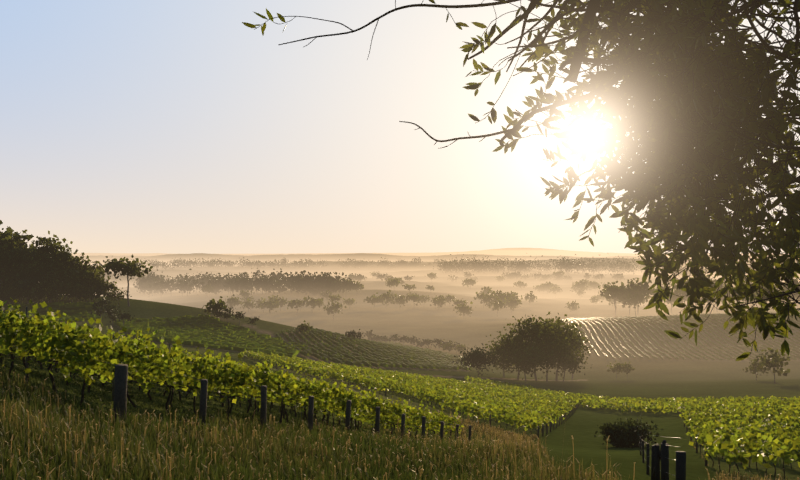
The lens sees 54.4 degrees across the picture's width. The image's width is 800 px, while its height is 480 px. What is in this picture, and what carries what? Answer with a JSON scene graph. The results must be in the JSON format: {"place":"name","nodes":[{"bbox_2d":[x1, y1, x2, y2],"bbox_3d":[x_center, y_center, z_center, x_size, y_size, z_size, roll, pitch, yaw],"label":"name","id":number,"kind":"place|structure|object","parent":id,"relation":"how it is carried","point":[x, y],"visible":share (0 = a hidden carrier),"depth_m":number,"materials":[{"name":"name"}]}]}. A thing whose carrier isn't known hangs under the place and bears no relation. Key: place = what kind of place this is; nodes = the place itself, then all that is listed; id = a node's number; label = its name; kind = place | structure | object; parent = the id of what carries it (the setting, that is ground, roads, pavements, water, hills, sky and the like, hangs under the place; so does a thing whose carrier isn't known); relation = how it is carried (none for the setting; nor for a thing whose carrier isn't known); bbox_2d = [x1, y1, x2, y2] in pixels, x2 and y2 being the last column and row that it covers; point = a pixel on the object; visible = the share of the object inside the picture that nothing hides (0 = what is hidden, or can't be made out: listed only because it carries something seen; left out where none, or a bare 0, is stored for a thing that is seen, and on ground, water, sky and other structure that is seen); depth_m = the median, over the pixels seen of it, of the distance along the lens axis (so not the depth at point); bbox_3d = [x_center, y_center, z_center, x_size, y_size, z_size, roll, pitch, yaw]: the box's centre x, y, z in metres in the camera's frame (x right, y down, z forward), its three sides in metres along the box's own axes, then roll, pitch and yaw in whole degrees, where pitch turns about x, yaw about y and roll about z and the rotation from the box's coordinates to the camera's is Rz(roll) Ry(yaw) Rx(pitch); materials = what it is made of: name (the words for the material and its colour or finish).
{"place":"outdoors","nodes":[
{"label":"outdoors","id":0,"kind":"place"},
{"bbox_2d":[0,248,799,479],"bbox_3d":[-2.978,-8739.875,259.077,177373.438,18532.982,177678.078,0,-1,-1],"label":"ground","id":1,"kind":"structure","parent":0,"point":[653,378],"depth_m":468.64,"materials":[{"name":"green plant"}]},
{"bbox_2d":[0,302,101,320],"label":"vines","id":2,"kind":"object","parent":1,"relation":"on","point":[77,310],"visible":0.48,"depth_m":287.67,"materials":[{"name":"green plant"}]},
{"bbox_2d":[114,314,303,357],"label":"vines","id":3,"kind":"object","parent":1,"relation":"on","point":[199,330],"visible":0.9,"depth_m":264.69,"materials":[{"name":"green plant"}]},
{"bbox_2d":[0,297,464,438],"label":"vines","id":4,"kind":"object","parent":1,"relation":"on","point":[56,342],"depth_m":19.95,"materials":[{"name":"green plant"}]},
{"bbox_2d":[10,306,462,434],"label":"vine stakes","id":5,"kind":"object","parent":1,"relation":"on","point":[112,383],"visible":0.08,"depth_m":22.27,"materials":[{"name":"brown wood"}]},
{"bbox_2d":[113,364,471,441],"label":"fence posts","id":6,"kind":"object","parent":1,"relation":"on","point":[120,383],"visible":0.71,"depth_m":16.79,"materials":[{"name":"brown wood"}]},
{"bbox_2d":[275,327,471,370],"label":"vines","id":7,"kind":"object","parent":1,"relation":"on","point":[378,353],"visible":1,"depth_m":300.23,"materials":[{"name":"green plant"}]},
{"bbox_2d":[0,353,799,479],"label":"grass","id":8,"kind":"structure","parent":1,"relation":"on","point":[55,431],"depth_m":13.13,"materials":[{"name":"green plant"}]},
{"bbox_2d":[0,220,799,447],"bbox_3d":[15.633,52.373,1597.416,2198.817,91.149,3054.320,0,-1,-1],"label":"trees","id":9,"kind":"object","parent":1,"relation":"on","point":[66,270],"depth_m":345.25,"materials":[{"name":"green plant"}]},
{"bbox_2d":[240,350,578,433],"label":"vines","id":10,"kind":"object","parent":1,"relation":"on","point":[510,405],"depth_m":132.60,"materials":[{"name":"green plant"}]},
{"bbox_2d":[276,363,579,436],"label":"vineyard posts","id":11,"kind":"object","parent":1,"relation":"on","point":[576,406],"visible":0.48,"depth_m":101.83,"materials":[{"name":"brown wood"}]},
{"bbox_2d":[254,0,799,353],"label":"limbs","id":12,"kind":"object","parent":1,"relation":"on","point":[592,8],"visible":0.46,"depth_m":3.60,"materials":[{"name":"brown plant"}]},
{"bbox_2d":[242,0,799,360],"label":"tree leaves","id":13,"kind":"object","parent":12,"relation":"attached to","point":[648,140],"visible":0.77,"depth_m":3.50,"materials":[{"name":"green plant"}]},
{"bbox_2d":[464,376,799,413],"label":"vine leaves","id":14,"kind":"object","parent":1,"relation":"on","point":[659,404],"visible":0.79,"depth_m":158.65,"materials":[{"name":"green plant"}]},
{"bbox_2d":[637,418,685,479],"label":"fence posts","id":15,"kind":"object","parent":1,"relation":"on","point":[658,452],"visible":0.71,"depth_m":19.04,"materials":[{"name":"brown wood"}]},
{"bbox_2d":[639,435,676,475],"bbox_3d":[19.612,15.179,63.551,0.473,20.786,98.100,0,-1,16],"label":"fence wire","id":16,"kind":"object","parent":15,"relation":"attached to","point":[666,445],"visible":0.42,"depth_m":18.65,"materials":[{"name":"silver metal"}]},
{"bbox_2d":[556,308,799,360],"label":"vines","id":17,"kind":"object","parent":1,"relation":"on","point":[673,317],"visible":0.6,"depth_m":483.01,"materials":[{"name":"green plant"}]},
{"bbox_2d":[684,423,707,465],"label":"vineyard posts","id":18,"kind":"object","parent":1,"relation":"on","point":[706,462],"visible":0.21,"depth_m":59.26,"materials":[{"name":"brown wood"}]},
{"bbox_2d":[676,397,799,478],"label":"vines","id":19,"kind":"object","parent":1,"relation":"on","point":[734,428],"depth_m":61.82,"materials":[{"name":"green plant"}]},
{"bbox_2d":[0,0,799,253],"label":"sky","id":20,"kind":"structure","parent":0,"point":[127,126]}
]}

